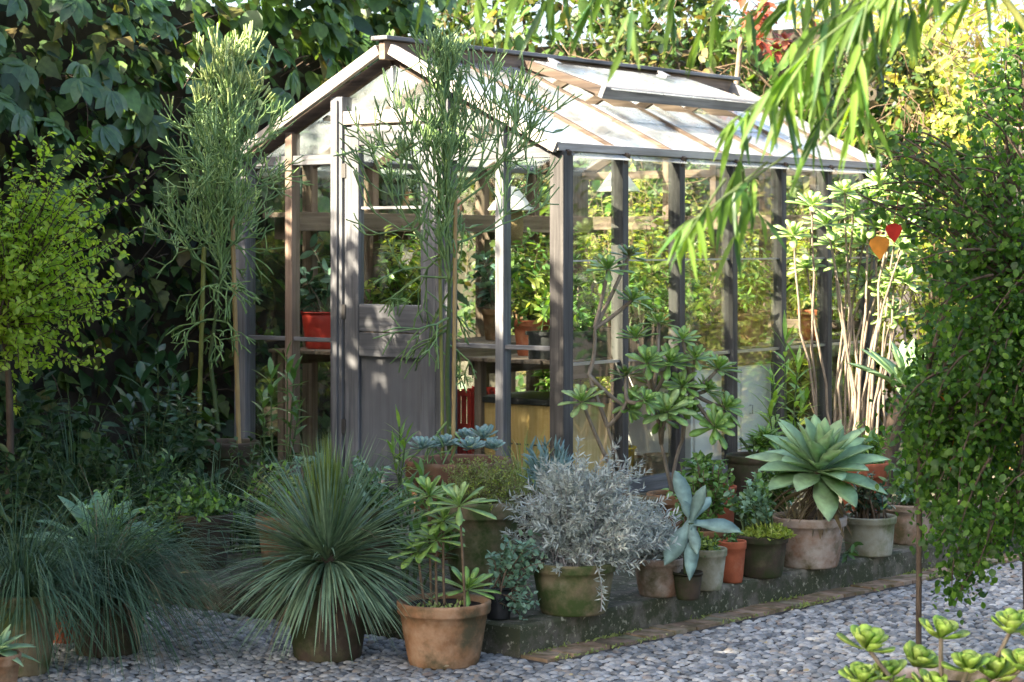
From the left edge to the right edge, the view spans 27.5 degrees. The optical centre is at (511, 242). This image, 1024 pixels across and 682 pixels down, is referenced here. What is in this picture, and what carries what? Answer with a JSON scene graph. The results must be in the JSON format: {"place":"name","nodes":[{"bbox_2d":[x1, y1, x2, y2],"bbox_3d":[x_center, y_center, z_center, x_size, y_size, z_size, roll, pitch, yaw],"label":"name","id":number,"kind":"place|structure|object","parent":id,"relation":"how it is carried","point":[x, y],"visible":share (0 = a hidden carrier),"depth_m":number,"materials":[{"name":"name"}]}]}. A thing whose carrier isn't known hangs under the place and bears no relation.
{"place":"outdoors","nodes":[
{"label":"outdoors","id":0,"kind":"place"},
{"bbox_2d":[0,473,176,681],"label":"potted grass","id":1,"kind":"object","parent":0,"point":[25,615],"depth_m":7.45,"materials":[{"name":"plant"}]},
{"bbox_2d":[0,560,1023,681],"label":"pebble paving","id":2,"kind":"structure","parent":0,"point":[742,651],"depth_m":7.88,"materials":[{"name":"grey gravel"}]},
{"bbox_2d":[0,624,39,681],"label":"potted succulent","id":3,"kind":"object","parent":2,"relation":"on","point":[10,658],"visible":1,"depth_m":6.93,"materials":[{"name":"plant"}]},
{"bbox_2d":[22,532,73,643],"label":"potted seedling","id":4,"kind":"object","parent":2,"relation":"on","point":[62,636],"visible":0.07,"depth_m":8.07,"materials":[{"name":"green plant"}]},
{"bbox_2d":[25,490,172,563],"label":"potted succulent","id":5,"kind":"object","parent":2,"relation":"on","point":[80,511],"visible":0.05,"depth_m":8.76,"materials":[{"name":"plant"}]},
{"bbox_2d":[84,464,172,623],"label":"shrub","id":6,"kind":"object","parent":2,"relation":"on","point":[128,507],"visible":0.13,"depth_m":8.46,"materials":[{"name":"green plant"}]},
{"bbox_2d":[0,460,287,679],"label":"potted grass","id":7,"kind":"object","parent":2,"relation":"on","point":[117,566],"depth_m":7.81,"materials":[{"name":"plant"}]},
{"bbox_2d":[191,431,454,664],"bbox_3d":[-0.700,1.119,7.836,1.011,0.862,1.059,0,0,0],"label":"potted spiky plant","id":8,"kind":"object","parent":2,"relation":"on","point":[328,586],"visible":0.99,"depth_m":7.72,"materials":[{"name":"green plant"}]},
{"bbox_2d":[388,475,500,669],"bbox_3d":[-0.248,1.207,7.731,0.417,0.686,0.388,0,0,0],"label":"potted aeonium","id":9,"kind":"object","parent":2,"relation":"on","point":[448,629],"visible":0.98,"depth_m":7.65,"materials":[{"name":"ceramic"}]},
{"bbox_2d":[71,586,984,676],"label":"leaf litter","id":10,"kind":"object","parent":2,"relation":"on","point":[72,668],"visible":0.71,"depth_m":7.63,"materials":[{"name":"brown plant"}]},
{"bbox_2d":[406,0,1023,293],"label":"bamboo","id":11,"kind":"object","parent":2,"relation":"on","point":[853,26],"visible":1,"depth_m":4.64,"materials":[{"name":"green plant"}]},
{"bbox_2d":[836,608,1023,681],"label":"potted aeonium","id":12,"kind":"object","parent":2,"relation":"on","point":[928,665],"visible":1,"depth_m":5.84,"materials":[{"name":"plant"}]},
{"bbox_2d":[850,12,1023,644],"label":"tree","id":13,"kind":"object","parent":2,"relation":"on","point":[981,340],"visible":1,"depth_m":7.34,"materials":[{"name":"green plant"}]},
{"bbox_2d":[512,264,610,394],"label":"floor plant","id":14,"kind":"object","parent":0,"point":[546,378],"visible":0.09,"depth_m":12.94,"materials":[{"name":"green plant"}]},
{"bbox_2d":[168,0,1023,250],"label":"sky","id":15,"kind":"structure","parent":0,"point":[735,5],"materials":[{"name":"white"}]},
{"bbox_2d":[632,455,647,475],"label":"flower pot","id":16,"kind":"object","parent":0,"point":[638,458],"visible":0.25,"depth_m":11.89,"materials":[{"name":"ceramic"}]},
{"bbox_2d":[643,452,667,474],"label":"flower pot","id":17,"kind":"object","parent":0,"point":[655,462],"visible":0.36,"depth_m":12.03,"materials":[{"name":"ceramic"}]},
{"bbox_2d":[398,251,944,399],"bbox_3d":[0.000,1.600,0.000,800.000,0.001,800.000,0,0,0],"label":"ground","id":18,"kind":"structure","parent":0,"point":[407,256],"depth_m":45.54,"materials":[{"name":"plant"}]},
{"bbox_2d":[0,0,469,479],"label":"ivy wall","id":19,"kind":"structure","parent":18,"relation":"on","point":[104,75],"depth_m":13.03,"materials":[{"name":"plant"}]},
{"bbox_2d":[0,412,1021,657],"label":"kerb","id":20,"kind":"structure","parent":18,"relation":"on","point":[630,608],"depth_m":8.72,"materials":[{"name":"stone"}]},
{"bbox_2d":[0,425,82,566],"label":"shrub","id":21,"kind":"object","parent":20,"relation":"on","point":[12,472],"visible":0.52,"depth_m":9.15,"materials":[{"name":"green plant"}]},
{"bbox_2d":[0,358,119,533],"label":"shrub","id":22,"kind":"object","parent":20,"relation":"on","point":[77,418],"visible":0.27,"depth_m":10.11,"materials":[{"name":"green plant"}]},
{"bbox_2d":[0,130,153,514],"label":"lime tree","id":23,"kind":"object","parent":20,"relation":"on","point":[24,280],"visible":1,"depth_m":9.85,"materials":[{"name":"green plant"}]},
{"bbox_2d":[0,382,170,546],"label":"grass tuft","id":24,"kind":"object","parent":20,"relation":"on","point":[76,482],"visible":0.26,"depth_m":9.85,"materials":[{"name":"plant"}]},
{"bbox_2d":[63,431,162,548],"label":"shrub","id":25,"kind":"object","parent":20,"relation":"on","point":[112,470],"visible":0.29,"depth_m":9.56,"materials":[{"name":"green plant"}]},
{"bbox_2d":[66,405,226,541],"bbox_3d":[-1.695,1.119,9.901,1.122,0.722,1.131,0,0,0],"label":"grass tuft","id":26,"kind":"object","parent":20,"relation":"on","point":[162,470],"visible":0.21,"depth_m":9.87,"materials":[{"name":"plant"}]},
{"bbox_2d":[98,325,198,473],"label":"leafy plant","id":27,"kind":"object","parent":20,"relation":"on","point":[143,394],"visible":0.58,"depth_m":10.59,"materials":[{"name":"green plant"}]},
{"bbox_2d":[121,448,212,561],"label":"shrub","id":28,"kind":"object","parent":20,"relation":"on","point":[161,494],"visible":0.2,"depth_m":9.53,"materials":[{"name":"green plant"}]},
{"bbox_2d":[137,371,227,496],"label":"shrub","id":29,"kind":"object","parent":20,"relation":"on","point":[187,431],"visible":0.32,"depth_m":10.25,"materials":[{"name":"green plant"}]},
{"bbox_2d":[138,436,258,558],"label":"grass tuft","id":30,"kind":"object","parent":20,"relation":"on","point":[212,481],"visible":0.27,"depth_m":9.32,"materials":[{"name":"plant"}]},
{"bbox_2d":[158,478,257,569],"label":"potted shrub","id":31,"kind":"object","parent":20,"relation":"on","point":[217,500],"visible":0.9,"depth_m":9.17,"materials":[{"name":"brown ceramic"}]},
{"bbox_2d":[133,20,313,512],"bbox_3d":[-1.504,0.132,10.881,0.947,2.597,0.846,0,0,0],"label":"potted pencil tree","id":32,"kind":"object","parent":20,"relation":"on","point":[231,60],"visible":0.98,"depth_m":10.85,"materials":[{"name":"plant"}]},
{"bbox_2d":[207,426,299,559],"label":"shrub","id":33,"kind":"object","parent":20,"relation":"on","point":[264,458],"visible":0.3,"depth_m":9.71,"materials":[{"name":"green plant"}]},
{"bbox_2d":[243,342,310,476],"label":"leafy plant","id":34,"kind":"object","parent":20,"relation":"on","point":[266,399],"visible":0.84,"depth_m":10.30,"materials":[{"name":"green plant"}]},
{"bbox_2d":[234,452,344,586],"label":"potted shrub","id":35,"kind":"object","parent":20,"relation":"on","point":[277,476],"visible":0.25,"depth_m":8.73,"materials":[{"name":"green plant"}]},
{"bbox_2d":[285,452,323,480],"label":"succulent bush","id":36,"kind":"object","parent":20,"relation":"on","point":[300,457],"visible":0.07,"depth_m":10.09,"materials":[{"name":"green plant"}]},
{"bbox_2d":[338,450,412,579],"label":"potted shrub","id":37,"kind":"object","parent":20,"relation":"on","point":[376,487],"visible":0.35,"depth_m":8.94,"materials":[{"name":"green plant"}]},
{"bbox_2d":[269,335,517,462],"bbox_3d":[-0.235,1.030,13.523,0.630,0.800,3.156,0,0,38],"label":"potting bench","id":38,"kind":"object","parent":20,"relation":"on","point":[315,355],"visible":0.23,"depth_m":12.50,"materials":[{"name":"brown wood"}]},
{"bbox_2d":[300,233,330,348],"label":"bench pot","id":39,"kind":"object","parent":38,"relation":"on","point":[317,323],"visible":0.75,"depth_m":12.45,"materials":[{"name":"red plastic"}]},
{"bbox_2d":[364,216,420,333],"bbox_3d":[-0.715,0.232,12.787,0.413,0.796,0.440,0,0,-12],"label":"bench pot","id":40,"kind":"object","parent":38,"relation":"on","point":[397,281],"visible":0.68,"depth_m":12.76,"materials":[{"name":"ceramic"}]},
{"bbox_2d":[405,240,461,333],"bbox_3d":[-0.534,0.256,13.305,0.415,0.748,0.380,0,0,44],"label":"bench pot","id":41,"kind":"object","parent":38,"relation":"on","point":[415,286],"visible":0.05,"depth_m":13.29,"materials":[{"name":"ceramic"}]},
{"bbox_2d":[467,247,525,339],"bbox_3d":[-0.097,0.330,13.615,0.439,0.600,0.366,0,0,-6],"label":"bench pot","id":42,"kind":"object","parent":38,"relation":"on","point":[484,273],"visible":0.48,"depth_m":13.58,"materials":[{"name":"ceramic"}]},
{"bbox_2d":[494,227,549,318],"bbox_3d":[0.116,0.262,14.090,0.431,0.736,0.444,0,0,16],"label":"bench pot","id":43,"kind":"object","parent":38,"relation":"on","point":[531,247],"visible":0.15,"depth_m":14.05,"materials":[{"name":"plant"}]},
{"bbox_2d":[573,230,609,314],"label":"bench pot","id":44,"kind":"object","parent":38,"relation":"on","point":[592,276],"visible":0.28,"depth_m":14.37,"materials":[{"name":"ceramic"}]},
{"bbox_2d":[373,404,423,563],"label":"leafy plant","id":45,"kind":"object","parent":20,"relation":"on","point":[392,446],"visible":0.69,"depth_m":9.38,"materials":[{"name":"green plant"}]},
{"bbox_2d":[386,457,459,592],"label":"leafy plant","id":46,"kind":"object","parent":20,"relation":"on","point":[419,501],"visible":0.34,"depth_m":8.60,"materials":[{"name":"green plant"}]},
{"bbox_2d":[333,22,582,559],"bbox_3d":[-0.247,0.211,9.656,1.143,2.439,0.989,0,0,0],"label":"potted pencil tree","id":47,"kind":"object","parent":20,"relation":"on","point":[446,140],"visible":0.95,"depth_m":9.57,"materials":[{"name":"green plant"}]},
{"bbox_2d":[457,386,494,453],"bbox_3d":[-0.227,1.125,11.787,0.272,0.610,0.352,0,0,38],"label":"chair","id":48,"kind":"object","parent":20,"relation":"on","point":[465,409],"visible":0.13,"depth_m":11.61,"materials":[{"name":"wood"}]},
{"bbox_2d":[438,446,536,588],"bbox_3d":[-0.112,1.132,8.738,0.430,0.596,0.455,0,0,0],"label":"potted thyme","id":49,"kind":"object","parent":20,"relation":"on","point":[482,535],"visible":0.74,"depth_m":8.63,"materials":[{"name":"plant"}]},
{"bbox_2d":[484,529,547,619],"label":"potted jade plant","id":50,"kind":"object","parent":20,"relation":"on","point":[511,562],"visible":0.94,"depth_m":7.95,"materials":[{"name":"green plant"}]},
{"bbox_2d":[469,426,572,562],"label":"grass tuft","id":51,"kind":"object","parent":20,"relation":"on","point":[522,474],"visible":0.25,"depth_m":9.39,"materials":[{"name":"green plant"}]},
{"bbox_2d":[482,391,610,486],"bbox_3d":[0.198,1.137,11.585,0.640,0.585,0.500,0,0,38],"label":"wooden crate","id":52,"kind":"object","parent":20,"relation":"on","point":[530,410],"visible":0.28,"depth_m":11.40,"materials":[{"name":"yellow wood"}]},
{"bbox_2d":[516,435,581,557],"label":"potted blue fingers","id":53,"kind":"object","parent":20,"relation":"on","point":[532,459],"visible":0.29,"depth_m":9.14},
{"bbox_2d":[234,35,882,499],"bbox_3d":[0.401,0.140,13.100,2.494,2.580,3.726,0,0,38],"label":"greenhouse","id":54,"kind":"object","parent":20,"relation":"on","point":[372,387],"visible":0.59,"depth_m":11.95,"materials":[{"name":"wood"}]},
{"bbox_2d":[341,124,434,489],"bbox_3d":[-0.690,0.357,11.695,0.686,2.025,0.091,0,0,38],"label":"door","id":55,"kind":"structure","parent":54,"relation":"in","point":[373,385],"depth_m":11.75,"materials":[{"name":"grey wood"}]},
{"bbox_2d":[263,212,606,239],"bbox_3d":[-0.404,-0.101,13.654,0.262,0.162,3.196,0,0,38],"label":"wall shelf","id":56,"kind":"object","parent":54,"relation":"attached to","point":[315,221],"depth_m":13.14,"materials":[{"name":"brown wood"}]},
{"bbox_2d":[488,102,533,244],"bbox_3d":[-0.006,-0.450,12.274,0.272,0.920,0.272,0,0,38],"label":"hanging lamp","id":57,"kind":"object","parent":54,"relation":"hanging from","point":[517,226],"visible":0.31,"depth_m":12.21,"materials":[{"name":"white paint"}]},
{"bbox_2d":[597,109,639,191],"bbox_3d":[0.667,-0.615,13.144,0.272,0.590,0.272,0,0,38],"label":"hanging lamp","id":58,"kind":"object","parent":54,"relation":"hanging from","point":[605,186],"visible":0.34,"depth_m":13.08,"materials":[{"name":"white paint"}]},
{"bbox_2d":[593,215,848,229],"bbox_3d":[1.382,-0.136,14.165,1.883,0.092,0.242,0,0,38],"label":"wall shelf","id":59,"kind":"object","parent":54,"relation":"attached to","point":[601,223],"depth_m":14.32,"materials":[{"name":"brown wood"}]},
{"bbox_2d":[496,434,680,616],"bbox_3d":[0.309,1.085,8.151,0.703,0.691,0.603,0,0,16],"label":"potted silver bush","id":60,"kind":"object","parent":20,"relation":"on","point":[584,539],"visible":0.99,"depth_m":8.04,"materials":[{"name":"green plant"}]},
{"bbox_2d":[558,244,662,554],"bbox_3d":[0.472,0.718,9.638,0.491,1.425,0.360,0,0,-36],"label":"potted aeonium","id":61,"kind":"object","parent":20,"relation":"on","point":[634,295],"visible":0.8,"depth_m":9.69,"materials":[{"name":"plant"}]},
{"bbox_2d":[628,440,636,476],"bbox_3d":[0.570,1.242,11.739,0.256,0.367,0.256,0,0,38],"label":"bucket","id":62,"kind":"object","parent":20,"relation":"on","point":[631,450],"visible":0.16,"depth_m":11.68,"materials":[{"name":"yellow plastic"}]},
{"bbox_2d":[606,219,667,323],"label":"floor plant","id":63,"kind":"object","parent":20,"relation":"on","point":[656,278],"visible":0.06,"depth_m":13.72,"materials":[{"name":"green plant"}]},
{"bbox_2d":[588,156,694,392],"bbox_3d":[0.951,0.335,16.617,1.059,2.198,0.980,0,0,0],"label":"bush","id":64,"kind":"object","parent":20,"relation":"on","point":[631,242],"visible":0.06,"depth_m":16.58,"materials":[{"name":"green plant"}]},
{"bbox_2d":[623,503,682,597],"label":"potted silver bush","id":65,"kind":"object","parent":20,"relation":"on","point":[655,579],"visible":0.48,"depth_m":8.45,"materials":[{"name":"ceramic"}]},
{"bbox_2d":[465,337,843,453],"bbox_3d":[0.970,1.030,12.591,0.670,0.800,3.156,0,0,38],"label":"potting bench","id":66,"kind":"object","parent":20,"relation":"on","point":[483,366],"visible":0.26,"depth_m":11.69,"materials":[{"name":"brown wood"}]},
{"bbox_2d":[492,233,549,355],"bbox_3d":[0.092,0.285,11.743,0.409,0.689,0.395,0,0,13],"label":"bench pot","id":67,"kind":"object","parent":66,"relation":"on","point":[529,304],"visible":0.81,"depth_m":11.69,"materials":[{"name":"green ceramic"}]},
{"bbox_2d":[525,281,610,359],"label":"potted plant","id":68,"kind":"object","parent":66,"relation":"on","point":[583,322],"visible":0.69,"depth_m":11.44,"materials":[{"name":"green plant"}]},
{"bbox_2d":[573,253,593,316],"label":"bench pot","id":69,"kind":"object","parent":66,"relation":"on","point":[576,279],"visible":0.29,"depth_m":12.04,"materials":[{"name":"plant"}]},
{"bbox_2d":[595,234,660,326],"bbox_3d":[0.652,0.280,12.440,0.415,0.700,0.369,0,0,-33],"label":"bench pot","id":70,"kind":"object","parent":66,"relation":"on","point":[631,267],"visible":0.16,"depth_m":12.38,"materials":[{"name":"ceramic"}]},
{"bbox_2d":[602,273,686,354],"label":"potted plant","id":71,"kind":"object","parent":66,"relation":"on","point":[636,316],"visible":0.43,"depth_m":11.96,"materials":[{"name":"green plant"}]},
{"bbox_2d":[647,260,707,324],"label":"bench pot","id":72,"kind":"object","parent":66,"relation":"on","point":[688,266],"visible":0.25,"depth_m":12.66,"materials":[{"name":"green plant"}]},
{"bbox_2d":[647,263,742,350],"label":"plant","id":73,"kind":"object","parent":66,"relation":"on","point":[709,332],"visible":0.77,"depth_m":12.44,"materials":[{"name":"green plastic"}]},
{"bbox_2d":[714,235,772,345],"bbox_3d":[1.449,0.292,12.882,0.446,0.677,0.425,0,0,-24],"label":"bench pot","id":74,"kind":"object","parent":66,"relation":"on","point":[754,287],"visible":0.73,"depth_m":12.82,"materials":[{"name":"ceramic"}]},
{"bbox_2d":[740,261,769,341],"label":"bench pot","id":75,"kind":"object","parent":66,"relation":"on","point":[764,327],"visible":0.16,"depth_m":13.29,"materials":[{"name":"ceramic"}]},
{"bbox_2d":[786,240,850,340],"bbox_3d":[1.982,0.304,13.549,0.438,0.652,0.366,0,0,44],"label":"bench pot","id":76,"kind":"object","parent":66,"relation":"on","point":[805,303],"visible":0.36,"depth_m":13.52,"materials":[{"name":"green ceramic"}]},
{"bbox_2d":[637,201,717,323],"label":"floor plant","id":77,"kind":"object","parent":20,"relation":"on","point":[664,269],"visible":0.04,"depth_m":14.15,"materials":[{"name":"green plant"}]},
{"bbox_2d":[612,312,744,533],"bbox_3d":[0.784,0.881,9.885,0.631,1.098,0.588,0,0,0],"label":"potted aeonium","id":78,"kind":"object","parent":20,"relation":"on","point":[715,416],"visible":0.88,"depth_m":9.82,"materials":[{"name":"plant"}]},
{"bbox_2d":[628,362,770,468],"bbox_3d":[1.181,1.085,12.739,0.543,0.690,1.050,0,0,38],"label":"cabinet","id":79,"kind":"object","parent":20,"relation":"on","point":[644,439],"visible":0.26,"depth_m":12.42,"materials":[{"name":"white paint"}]},
{"bbox_2d":[661,452,740,544],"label":"potted jade plant","id":80,"kind":"object","parent":20,"relation":"on","point":[715,491],"visible":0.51,"depth_m":9.21,"materials":[{"name":"green plant"}]},
{"bbox_2d":[663,471,740,600],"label":"potted agave","id":81,"kind":"object","parent":20,"relation":"on","point":[687,580],"visible":1,"depth_m":8.35,"materials":[{"name":"plant"}]},
{"bbox_2d":[653,196,752,316],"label":"bush","id":82,"kind":"object","parent":20,"relation":"on","point":[695,209],"visible":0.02,"depth_m":15.89,"materials":[{"name":"green plant"}]},
{"bbox_2d":[681,450,736,538],"bbox_3d":[0.899,1.199,9.764,0.295,0.461,0.275,0,0,0],"label":"potted rosette","id":83,"kind":"object","parent":20,"relation":"on","point":[729,515],"visible":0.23,"depth_m":9.72,"materials":[{"name":"green plant"}]},
{"bbox_2d":[696,527,726,590],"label":"potted succulent","id":84,"kind":"object","parent":20,"relation":"on","point":[711,560],"visible":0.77,"depth_m":8.60,"materials":[{"name":"grey ceramic"}]},
{"bbox_2d":[718,528,746,582],"bbox_3d":[0.929,1.303,8.840,0.122,0.255,0.121,0,0,0],"label":"potted cutting","id":85,"kind":"object","parent":20,"relation":"on","point":[734,561],"visible":0.73,"depth_m":8.80,"materials":[{"name":"orange ceramic"}]},
{"bbox_2d":[726,423,782,529],"bbox_3d":[1.183,1.146,10.011,0.326,0.568,0.293,0,0,0],"label":"potted rosette","id":86,"kind":"object","parent":20,"relation":"on","point":[741,464],"visible":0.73,"depth_m":9.94,"materials":[{"name":"plant"}]},
{"bbox_2d":[720,472,796,578],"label":"potted jade plant","id":87,"kind":"object","parent":20,"relation":"on","point":[765,537],"visible":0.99,"depth_m":8.95,"materials":[{"name":"green plant"}]},
{"bbox_2d":[729,0,821,152],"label":"red leaved tree","id":88,"kind":"object","parent":20,"relation":"on","point":[784,46],"visible":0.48,"depth_m":15.52,"materials":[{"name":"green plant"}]},
{"bbox_2d":[747,310,818,509],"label":"leafy plant","id":89,"kind":"object","parent":20,"relation":"on","point":[798,358],"visible":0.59,"depth_m":10.50,"materials":[{"name":"green plant"}]},
{"bbox_2d":[746,414,889,568],"bbox_3d":[1.342,1.097,9.300,0.614,0.666,0.590,0,0,34],"label":"potted agave","id":90,"kind":"object","parent":20,"relation":"on","point":[816,458],"visible":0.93,"depth_m":9.19,"materials":[{"name":"plant"}]},
{"bbox_2d":[786,191,893,433],"bbox_3d":[2.354,0.537,15.357,0.955,1.864,0.911,0,0,0],"label":"bush","id":91,"kind":"object","parent":20,"relation":"on","point":[836,333],"visible":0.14,"depth_m":15.30,"materials":[{"name":"green plant"}]},
{"bbox_2d":[842,542,862,562],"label":"creeping weed","id":92,"kind":"object","parent":20,"relation":"on","point":[852,552],"visible":0.99,"depth_m":9.38,"materials":[{"name":"green plant"}]},
{"bbox_2d":[771,168,933,437],"bbox_3d":[1.939,0.500,11.934,0.976,1.866,0.696,0,0,0],"label":"tree aeonium","id":93,"kind":"object","parent":20,"relation":"on","point":[887,310],"visible":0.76,"depth_m":11.92,"materials":[{"name":"green plant"}]},
{"bbox_2d":[842,471,898,556],"bbox_3d":[1.649,1.238,9.630,0.274,0.384,0.253,0,0,0],"label":"potted crassula","id":94,"kind":"object","parent":20,"relation":"on","point":[871,530],"visible":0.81,"depth_m":9.56,"materials":[{"name":"ceramic"}]},
{"bbox_2d":[842,421,902,512],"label":"potted shrub","id":95,"kind":"object","parent":20,"relation":"on","point":[872,438],"visible":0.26,"depth_m":10.19,"materials":[{"name":"green plant"}]},
{"bbox_2d":[847,339,925,510],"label":"tree agave","id":96,"kind":"object","parent":20,"relation":"on","point":[889,366],"visible":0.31,"depth_m":10.97,"materials":[{"name":"green plant"}]},
{"bbox_2d":[878,453,931,544],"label":"potted shrub","id":97,"kind":"object","parent":20,"relation":"on","point":[903,528],"visible":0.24,"depth_m":9.91,"materials":[{"name":"grey ceramic"}]},
{"bbox_2d":[880,153,999,347],"bbox_3d":[3.052,0.422,14.536,1.132,2.135,0.970,0,0,36],"label":"bush","id":98,"kind":"object","parent":20,"relation":"on","point":[920,331],"visible":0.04,"depth_m":14.59,"materials":[{"name":"green plant"}]},
{"bbox_2d":[388,0,1021,431],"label":"hedge","id":99,"kind":"object","parent":18,"relation":"on","point":[924,90],"visible":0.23,"depth_m":16.84,"materials":[{"name":"green plant"}]},
{"bbox_2d":[521,551,1021,662],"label":"brick kerb","id":100,"kind":"structure","parent":18,"relation":"on","point":[661,631],"depth_m":8.62,"materials":[{"name":"brick"}]},
{"bbox_2d":[521,558,1016,660],"bbox_3d":[1.625,1.531,9.403,0.220,0.026,4.480,0,0,43],"label":"moss","id":101,"kind":"object","parent":100,"relation":"on","point":[806,604],"visible":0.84,"depth_m":8.55,"materials":[{"name":"green plant"}]},
{"bbox_2d":[771,0,918,220],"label":"airy tree","id":102,"kind":"object","parent":18,"relation":"on","point":[799,20],"depth_m":21.09,"materials":[{"name":"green plant"}]},
{"bbox_2d":[872,0,1016,299],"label":"airy tree","id":103,"kind":"object","parent":18,"relation":"on","point":[948,26],"visible":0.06,"depth_m":19.30,"materials":[{"name":"yellow plant"}]},
{"bbox_2d":[911,0,1023,144],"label":"airy tree","id":104,"kind":"object","parent":18,"relation":"on","point":[979,50],"visible":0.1,"depth_m":18.45,"materials":[{"name":"yellow plant"}]},
{"bbox_2d":[949,126,1023,241],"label":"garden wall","id":105,"kind":"structure","parent":18,"relation":"on","point":[1020,146],"depth_m":16.03,"materials":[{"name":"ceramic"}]},
{"bbox_2d":[754,469,797,519],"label":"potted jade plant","id":106,"kind":"object","parent":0,"point":[768,477],"visible":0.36,"depth_m":9.51,"materials":[{"name":"green plant"}]},
{"bbox_2d":[874,337,977,461],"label":"bush","id":107,"kind":"object","parent":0,"point":[919,347],"visible":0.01,"depth_m":13.45,"materials":[{"name":"green plant"}]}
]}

